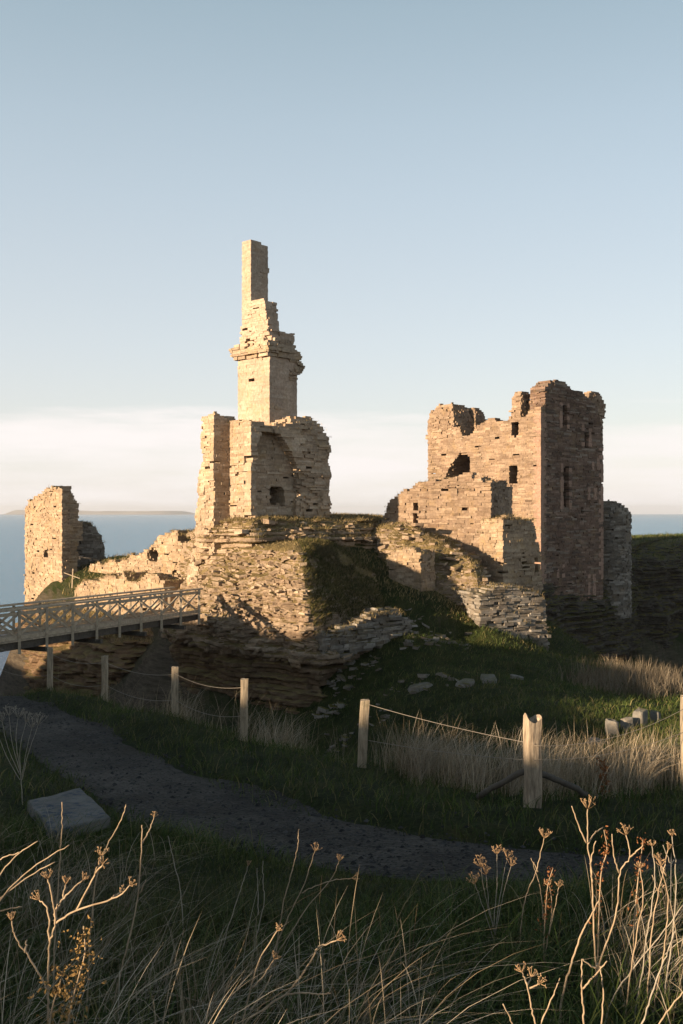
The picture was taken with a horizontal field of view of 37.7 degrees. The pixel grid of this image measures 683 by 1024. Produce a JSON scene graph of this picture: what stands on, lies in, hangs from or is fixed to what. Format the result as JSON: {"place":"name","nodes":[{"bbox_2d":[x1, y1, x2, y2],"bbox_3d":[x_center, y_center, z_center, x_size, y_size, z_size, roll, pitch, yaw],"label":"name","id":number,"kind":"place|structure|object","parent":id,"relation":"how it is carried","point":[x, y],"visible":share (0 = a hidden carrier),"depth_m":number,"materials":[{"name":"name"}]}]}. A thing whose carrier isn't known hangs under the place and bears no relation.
{"place":"outdoors","nodes":[
{"label":"outdoors","id":0,"kind":"place"},
{"bbox_2d":[15,601,153,697],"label":"cliff","id":1,"kind":"structure","parent":0,"point":[125,655],"depth_m":47.67,"materials":[{"name":"brown stone"}]},
{"bbox_2d":[24,485,84,604],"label":"ruined turret","id":2,"kind":"object","parent":1,"relation":"on","point":[53,528],"visible":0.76,"depth_m":58.24,"materials":[{"name":"stone"}]},
{"bbox_2d":[24,602,154,644],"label":"promontory grass","id":3,"kind":"structure","parent":1,"relation":"on","point":[91,613],"depth_m":49.89,"materials":[{"name":"green plant"}]},
{"bbox_2d":[2,510,194,514],"bbox_3d":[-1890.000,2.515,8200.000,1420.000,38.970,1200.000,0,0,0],"label":"hills","id":4,"kind":"structure","parent":0,"point":[18,512],"depth_m":7837.18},
{"bbox_2d":[0,800,216,943],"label":"dry grass","id":5,"kind":"structure","parent":0,"point":[76,871],"depth_m":7.96,"materials":[{"name":"beige plant"}]},
{"bbox_2d":[0,542,682,1023],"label":"ground","id":6,"kind":"structure","parent":0,"point":[156,662],"depth_m":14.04,"materials":[{"name":"green plant"}]},
{"bbox_2d":[0,906,21,911],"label":"dead hogweed","id":7,"kind":"object","parent":6,"relation":"on","point":[11,908],"visible":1,"depth_m":4.20,"materials":[{"name":"brown plant"}]},
{"bbox_2d":[0,841,37,875],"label":"dead hogweed","id":8,"kind":"object","parent":6,"relation":"on","point":[15,856],"visible":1,"depth_m":4.20,"materials":[{"name":"beige plant"}]},
{"bbox_2d":[0,703,44,804],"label":"dead hogweed","id":9,"kind":"object","parent":6,"relation":"on","point":[9,714],"visible":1,"depth_m":11.51,"materials":[{"name":"brown plant"}]},
{"bbox_2d":[0,862,54,898],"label":"dead hogweed","id":10,"kind":"object","parent":6,"relation":"on","point":[27,877],"visible":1,"depth_m":4.20,"materials":[{"name":"beige plant"}]},
{"bbox_2d":[0,845,68,900],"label":"dead hogweed","id":11,"kind":"object","parent":6,"relation":"on","point":[29,870],"visible":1,"depth_m":4.20,"materials":[{"name":"beige plant"}]},
{"bbox_2d":[27,964,87,1023],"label":"dead dock","id":12,"kind":"object","parent":6,"relation":"on","point":[55,993],"visible":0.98,"depth_m":3.50,"materials":[{"name":"brown plant"}]},
{"bbox_2d":[52,803,62,1020],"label":"dead hogweed","id":13,"kind":"object","parent":6,"relation":"on","point":[57,901],"visible":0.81,"depth_m":5.00,"materials":[{"name":"brown plant"}]},
{"bbox_2d":[27,788,110,840],"bbox_3d":[-2.905,3.185,10.575,0.643,0.169,1.540,0,0,-27],"label":"stone slab","id":14,"kind":"object","parent":6,"relation":"on","point":[76,801],"depth_m":10.43,"materials":[{"name":"stone"}]},
{"bbox_2d":[6,846,137,1021],"bbox_3d":[-1.002,1.778,3.696,0.516,1.082,0.245,0,0,0],"label":"dead hogweed","id":15,"kind":"object","parent":6,"relation":"on","point":[62,918],"visible":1,"depth_m":3.70,"materials":[{"name":"beige plant"}]},
{"bbox_2d":[64,569,79,587],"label":"wooden marker","id":16,"kind":"object","parent":6,"relation":"on","point":[72,577],"visible":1,"depth_m":51.97,"materials":[{"name":"beige wood"}]},
{"bbox_2d":[58,915,106,1023],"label":"dead dock","id":17,"kind":"object","parent":6,"relation":"on","point":[76,987],"visible":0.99,"depth_m":3.50,"materials":[{"name":"brown plant"}]},
{"bbox_2d":[77,521,105,567],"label":"ruined wall","id":18,"kind":"structure","parent":6,"relation":"on","point":[90,546],"depth_m":60.41,"materials":[{"name":"stone"}]},
{"bbox_2d":[0,587,202,653],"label":"footbridge","id":19,"kind":"object","parent":6,"relation":"on","point":[19,638],"visible":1,"depth_m":33.95,"materials":[{"name":"grey wood"}]},
{"bbox_2d":[85,805,125,1020],"bbox_3d":[-1.179,2.027,4.999,0.207,1.136,0.014,0,0,0],"label":"dead hogweed","id":20,"kind":"object","parent":6,"relation":"on","point":[93,906],"visible":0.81,"depth_m":5.00,"materials":[{"name":"brown plant"}]},
{"bbox_2d":[0,647,247,741],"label":"rope fence","id":21,"kind":"object","parent":6,"relation":"on","point":[176,702],"visible":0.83,"depth_m":17.55,"materials":[{"name":"beige wood"}]},
{"bbox_2d":[73,569,185,614],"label":"ruined wall","id":22,"kind":"structure","parent":6,"relation":"on","point":[125,581],"depth_m":49.38,"materials":[{"name":"stone"}]},
{"bbox_2d":[111,811,157,1008],"bbox_3d":[-1.045,2.057,5.053,0.217,1.069,0.178,0,0,15],"label":"dead hogweed","id":23,"kind":"object","parent":6,"relation":"on","point":[142,842],"visible":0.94,"depth_m":5.00,"materials":[{"name":"brown plant"}]},
{"bbox_2d":[81,528,189,574],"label":"ruined wall","id":24,"kind":"structure","parent":6,"relation":"on","point":[163,553],"depth_m":51.22,"materials":[{"name":"stone"}]},
{"bbox_2d":[0,720,351,876],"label":"bank grass","id":25,"kind":"structure","parent":6,"relation":"on","point":[53,779],"depth_m":10.26,"materials":[{"name":"green plant"}]},
{"bbox_2d":[168,837,183,942],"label":"dead hogweed","id":26,"kind":"object","parent":6,"relation":"on","point":[179,888],"visible":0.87,"depth_m":6.40,"materials":[{"name":"brown plant"}]},
{"bbox_2d":[217,860,251,970],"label":"dead hogweed","id":27,"kind":"object","parent":6,"relation":"on","point":[248,863],"visible":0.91,"depth_m":5.80,"materials":[{"name":"brown plant"}]},
{"bbox_2d":[252,865,264,958],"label":"dead hogweed","id":28,"kind":"object","parent":6,"relation":"on","point":[258,902],"visible":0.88,"depth_m":5.80,"materials":[{"name":"brown plant"}]},
{"bbox_2d":[242,922,282,1023],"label":"dead hogweed","id":29,"kind":"object","parent":6,"relation":"on","point":[273,953],"visible":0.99,"depth_m":4.10,"materials":[{"name":"beige plant"}]},
{"bbox_2d":[59,513,473,621],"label":"ochre grass","id":30,"kind":"structure","parent":6,"relation":"on","point":[386,581],"depth_m":42.73,"materials":[{"name":"plant"}]},
{"bbox_2d":[160,542,381,713],"bbox_3d":[-2.228,6.603,42.760,13.817,10.795,15.187,0,0,0],"label":"rock stack","id":31,"kind":"object","parent":6,"relation":"on","point":[274,655],"visible":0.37,"depth_m":38.70,"materials":[{"name":"beige stone"}]},
{"bbox_2d":[173,515,382,593],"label":"rock terrace","id":32,"kind":"object","parent":31,"relation":"on","point":[238,531],"visible":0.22,"depth_m":44.02,"materials":[{"name":"beige stone"}]},
{"bbox_2d":[186,240,331,585],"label":"chimney tower","id":33,"kind":"structure","parent":32,"relation":"on","point":[268,451],"depth_m":45.28,"materials":[{"name":"stone"}]},
{"bbox_2d":[178,511,386,544],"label":"terrace grass","id":34,"kind":"structure","parent":32,"relation":"on","point":[371,516],"depth_m":44.81,"materials":[{"name":"green plant"}]},
{"bbox_2d":[175,536,386,626],"bbox_3d":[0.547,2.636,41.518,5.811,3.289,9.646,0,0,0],"label":"stack turf","id":35,"kind":"structure","parent":31,"relation":"on","point":[307,544],"depth_m":39.66,"materials":[{"name":"green plant"}]},
{"bbox_2d":[312,605,412,665],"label":"stone wall","id":36,"kind":"structure","parent":31,"relation":"on","point":[370,628],"depth_m":37.80,"materials":[{"name":"stone"}]},
{"bbox_2d":[272,830,298,976],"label":"dead hogweed","id":37,"kind":"object","parent":6,"relation":"on","point":[284,897],"visible":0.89,"depth_m":5.60,"materials":[{"name":"brown plant"}]},
{"bbox_2d":[244,930,346,1023],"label":"dead hogweed","id":38,"kind":"object","parent":6,"relation":"on","point":[288,991],"visible":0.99,"depth_m":4.10,"materials":[{"name":"beige plant"}]},
{"bbox_2d":[264,842,359,976],"bbox_3d":[-0.174,2.264,5.620,0.550,0.826,0.152,0,0,0],"label":"dead hogweed","id":39,"kind":"object","parent":6,"relation":"on","point":[342,857],"visible":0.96,"depth_m":5.60,"materials":[{"name":"brown plant"}]},
{"bbox_2d":[0,815,682,951],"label":"turf grass","id":40,"kind":"structure","parent":6,"relation":"on","point":[305,869],"depth_m":8.29,"materials":[{"name":"green plant"}]},
{"bbox_2d":[3,683,682,858],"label":"verge grass","id":41,"kind":"structure","parent":6,"relation":"on","point":[430,785],"depth_m":12.90,"materials":[{"name":"green plant"}]},
{"bbox_2d":[58,673,682,802],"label":"dry grass","id":42,"kind":"structure","parent":6,"relation":"on","point":[416,769],"depth_m":13.47,"materials":[{"name":"beige plant"}]},
{"bbox_2d":[312,606,471,755],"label":"scree","id":43,"kind":"structure","parent":6,"relation":"on","point":[340,705],"depth_m":36.16,"materials":[{"name":"stone"}]},
{"bbox_2d":[408,682,432,691],"bbox_3d":[2.603,5.808,33.011,0.804,0.333,0.538,0,0,-12],"label":"boulder","id":44,"kind":"object","parent":6,"relation":"on","point":[420,686],"visible":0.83,"depth_m":32.81,"materials":[{"name":"stone"}]},
{"bbox_2d":[370,522,490,615],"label":"rubble bank","id":45,"kind":"structure","parent":6,"relation":"on","point":[383,544],"depth_m":44.52,"materials":[{"name":"beige stone"}]},
{"bbox_2d":[383,544,439,591],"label":"ruined wall","id":46,"kind":"structure","parent":45,"relation":"on","point":[413,566],"depth_m":42.93,"materials":[{"name":"stone"}]},
{"bbox_2d":[373,521,489,602],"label":"bank grass tufts","id":47,"kind":"object","parent":45,"relation":"on","point":[438,534],"visible":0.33,"depth_m":45.43,"materials":[{"name":"green plant"}]},
{"bbox_2d":[199,595,682,776],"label":"hollow grass","id":48,"kind":"structure","parent":6,"relation":"on","point":[620,702],"depth_m":31.88,"materials":[{"name":"green plant"}]},
{"bbox_2d":[381,472,513,559],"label":"ruined wall","id":49,"kind":"structure","parent":6,"relation":"on","point":[460,507],"depth_m":47.32,"materials":[{"name":"stone"}]},
{"bbox_2d":[455,678,474,687],"bbox_3d":[4.020,5.589,32.511,0.470,0.310,0.586,0,0,45],"label":"boulder","id":50,"kind":"object","parent":6,"relation":"on","point":[468,680],"visible":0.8,"depth_m":32.42,"materials":[{"name":"stone"}]},
{"bbox_2d":[480,674,496,683],"bbox_3d":[4.947,5.646,33.490,0.556,0.373,0.624,0,0,0],"label":"boulder","id":51,"kind":"object","parent":6,"relation":"on","point":[486,677],"visible":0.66,"depth_m":33.37,"materials":[{"name":"stone"}]},
{"bbox_2d":[466,844,516,939],"bbox_3d":[0.895,2.366,5.971,0.355,0.741,0.112,0,0,-31],"label":"dead hogweed","id":52,"kind":"object","parent":6,"relation":"on","point":[475,881],"visible":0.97,"depth_m":6.00,"materials":[{"name":"brown plant"}]},
{"bbox_2d":[451,580,553,649],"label":"retaining wall","id":53,"kind":"structure","parent":6,"relation":"on","point":[517,611],"depth_m":42.04,"materials":[{"name":"stone"}]},
{"bbox_2d":[477,512,542,596],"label":"ruined wall","id":54,"kind":"structure","parent":6,"relation":"on","point":[513,545],"depth_m":46.28,"materials":[{"name":"stone"}]},
{"bbox_2d":[510,674,523,679],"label":"boulder","id":55,"kind":"object","parent":6,"relation":"on","point":[515,676],"visible":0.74,"depth_m":34.41,"materials":[{"name":"stone"}]},
{"bbox_2d":[357,695,682,808],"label":"rope fence","id":56,"kind":"object","parent":6,"relation":"on","point":[532,772],"visible":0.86,"depth_m":11.67,"materials":[{"name":"beige wood"}]},
{"bbox_2d":[503,961,559,1023],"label":"dead hogweed","id":57,"kind":"object","parent":6,"relation":"on","point":[530,976],"visible":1,"depth_m":3.61,"materials":[{"name":"beige plant"}]},
{"bbox_2d":[519,827,552,948],"bbox_3d":[1.173,2.283,6.025,0.200,0.782,0.116,0,0,15],"label":"dead hogweed","id":58,"kind":"object","parent":6,"relation":"on","point":[548,833],"visible":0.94,"depth_m":6.00,"materials":[{"name":"beige plant"}]},
{"bbox_2d":[535,866,554,961],"bbox_3d":[1.139,2.276,5.593,0.121,0.581,0.074,0,0,0],"label":"dead dock","id":59,"kind":"object","parent":6,"relation":"on","point":[546,902],"visible":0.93,"depth_m":5.60,"materials":[{"name":"orange plant"}]},
{"bbox_2d":[544,879,563,962],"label":"dead hogweed","id":60,"kind":"object","parent":6,"relation":"on","point":[551,907],"visible":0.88,"depth_m":5.60,"materials":[{"name":"brown plant"}]},
{"bbox_2d":[559,898,600,1022],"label":"dead hogweed","id":61,"kind":"object","parent":6,"relation":"on","point":[568,973],"visible":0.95,"depth_m":4.60,"materials":[{"name":"beige plant"}]},
{"bbox_2d":[571,795,602,996],"bbox_3d":[1.236,1.957,5.036,0.129,1.086,0.182,0,0,25],"label":"dead hogweed","id":62,"kind":"object","parent":6,"relation":"on","point":[584,803],"visible":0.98,"depth_m":5.00,"materials":[{"name":"beige plant"}]},
{"bbox_2d":[580,959,606,1023],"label":"dead hogweed","id":63,"kind":"object","parent":6,"relation":"on","point":[590,979],"visible":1,"depth_m":3.70,"materials":[{"name":"beige plant"}]},
{"bbox_2d":[539,578,649,658],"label":"keep rock","id":64,"kind":"object","parent":6,"relation":"on","point":[617,637],"visible":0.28,"depth_m":67.16,"materials":[{"name":"brown stone"}]},
{"bbox_2d":[425,380,605,600],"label":"castle keep","id":65,"kind":"structure","parent":64,"relation":"on","point":[542,449],"depth_m":66.33,"materials":[{"name":"stone"}]},
{"bbox_2d":[544,577,640,631],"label":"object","id":66,"kind":"structure","parent":64,"relation":"on","point":[603,608],"depth_m":67.82,"materials":[{"name":"green plant"}]},
{"bbox_2d":[603,499,632,618],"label":"round turret","id":67,"kind":"object","parent":64,"relation":"on","point":[617,557],"visible":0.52,"depth_m":70.38,"materials":[{"name":"stone"}]},
{"bbox_2d":[588,737,607,746],"bbox_3d":[5.652,5.109,21.994,0.432,0.260,0.311,0,0,44],"label":"boulder","id":68,"kind":"object","parent":6,"relation":"on","point":[596,739],"visible":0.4,"depth_m":21.96,"materials":[{"name":"stone"}]},
{"bbox_2d":[589,825,611,974],"bbox_3d":[1.348,2.075,5.202,0.118,0.874,0.063,0,0,-15],"label":"dead dock","id":69,"kind":"object","parent":6,"relation":"on","point":[602,880],"visible":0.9,"depth_m":5.20,"materials":[{"name":"orange plant"}]},
{"bbox_2d":[596,758,611,796],"bbox_3d":[3.214,3.358,12.301,0.180,0.665,0.190,0,0,0],"label":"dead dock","id":70,"kind":"object","parent":6,"relation":"on","point":[604,770],"visible":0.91,"depth_m":12.29,"materials":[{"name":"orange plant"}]},
{"bbox_2d":[605,718,618,736],"bbox_3d":[6.355,5.116,23.503,0.320,0.529,0.262,0,0,18],"label":"boulder","id":71,"kind":"object","parent":6,"relation":"on","point":[612,725],"visible":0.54,"depth_m":23.40,"materials":[{"name":"stone"}]},
{"bbox_2d":[593,823,642,985],"bbox_3d":[1.368,2.026,4.989,0.260,0.942,0.078,0,0,0],"label":"dead hogweed","id":72,"kind":"object","parent":6,"relation":"on","point":[625,830],"visible":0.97,"depth_m":5.00,"materials":[{"name":"beige plant"}]},
{"bbox_2d":[620,717,632,731],"bbox_3d":[6.794,5.097,23.807,0.265,0.444,0.228,0,0,-21],"label":"boulder","id":73,"kind":"object","parent":6,"relation":"on","point":[629,721],"visible":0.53,"depth_m":23.71,"materials":[{"name":"stone"}]},
{"bbox_2d":[625,862,643,1013],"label":"dead hogweed","id":74,"kind":"object","parent":6,"relation":"on","point":[639,866],"visible":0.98,"depth_m":4.60,"materials":[{"name":"beige plant"}]},
{"bbox_2d":[628,837,648,977],"bbox_3d":[1.547,2.084,5.198,0.116,0.822,0.085,0,0,0],"label":"dead dock","id":75,"kind":"object","parent":6,"relation":"on","point":[637,874],"visible":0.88,"depth_m":5.20,"materials":[{"name":"orange plant"}]},
{"bbox_2d":[632,707,647,726],"bbox_3d":[7.197,5.016,24.097,0.344,0.580,0.286,0,0,-43],"label":"boulder","id":76,"kind":"object","parent":6,"relation":"on","point":[642,715],"visible":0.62,"depth_m":24.00,"materials":[{"name":"stone"}]},
{"bbox_2d":[604,905,682,1023],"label":"dead hogweed","id":77,"kind":"object","parent":6,"relation":"on","point":[638,962],"visible":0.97,"depth_m":4.60,"materials":[{"name":"beige plant"}]},
{"bbox_2d":[634,839,655,1020],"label":"dead hogweed","id":78,"kind":"object","parent":6,"relation":"on","point":[654,843],"visible":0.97,"depth_m":4.60,"materials":[{"name":"beige plant"}]},
{"bbox_2d":[608,534,682,662],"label":"headland","id":79,"kind":"structure","parent":6,"relation":"on","point":[660,609],"depth_m":76.91,"materials":[{"name":"green plant"}]},
{"bbox_2d":[631,531,682,576],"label":"headland grass","id":80,"kind":"structure","parent":79,"relation":"on","point":[677,535],"depth_m":83.40,"materials":[{"name":"green plant"}]},
{"bbox_2d":[650,710,660,722],"bbox_3d":[7.652,5.045,24.401,0.257,0.439,0.218,0,0,37],"label":"boulder","id":81,"kind":"object","parent":6,"relation":"on","point":[655,716],"visible":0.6,"depth_m":24.32,"materials":[{"name":"stone"}]},
{"bbox_2d":[641,930,675,1023],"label":"dead hogweed","id":82,"kind":"object","parent":6,"relation":"on","point":[643,1020],"visible":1,"depth_m":3.60,"materials":[{"name":"beige plant"}]},
{"bbox_2d":[647,841,673,1022],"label":"dead hogweed","id":83,"kind":"object","parent":6,"relation":"on","point":[658,857],"visible":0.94,"depth_m":4.60,"materials":[{"name":"beige plant"}]},
{"bbox_2d":[652,858,668,1022],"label":"dead hogweed","id":84,"kind":"object","parent":6,"relation":"on","point":[660,863],"visible":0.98,"depth_m":4.60,"materials":[{"name":"beige plant"}]},
{"bbox_2d":[663,829,676,1012],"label":"dead hogweed","id":85,"kind":"object","parent":6,"relation":"on","point":[671,834],"visible":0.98,"depth_m":4.60,"materials":[{"name":"beige plant"}]},
{"bbox_2d":[658,992,682,1023],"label":"dead hogweed","id":86,"kind":"object","parent":6,"relation":"on","point":[670,1008],"visible":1,"depth_m":3.60,"materials":[{"name":"beige plant"}]},
{"bbox_2d":[0,694,682,885],"bbox_3d":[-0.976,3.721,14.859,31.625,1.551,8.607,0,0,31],"label":"path","id":87,"kind":"structure","parent":0,"point":[179,776],"depth_m":11.61,"materials":[{"name":"grey gravel"}]},
{"bbox_2d":[0,817,682,1023],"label":"dry grass","id":88,"kind":"structure","parent":0,"point":[394,1012],"depth_m":4.89,"materials":[{"name":"beige plant"}]},
{"bbox_2d":[0,514,682,674],"bbox_3d":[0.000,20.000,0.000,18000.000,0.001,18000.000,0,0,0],"label":"sea","id":89,"kind":"structure","parent":0,"point":[121,534],"depth_m":975.63,"materials":[{"name":"blue liquid"}]},
{"bbox_2d":[0,0,682,513],"label":"sky","id":90,"kind":"structure","parent":0,"point":[469,203],"materials":[{"name":"blue"}]},
{"bbox_2d":[551,653,682,698],"bbox_3d":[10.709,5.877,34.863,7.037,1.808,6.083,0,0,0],"label":"dry grass","id":91,"kind":"structure","parent":0,"point":[673,682],"depth_m":34.49,"materials":[{"name":"beige plant"}]}
]}

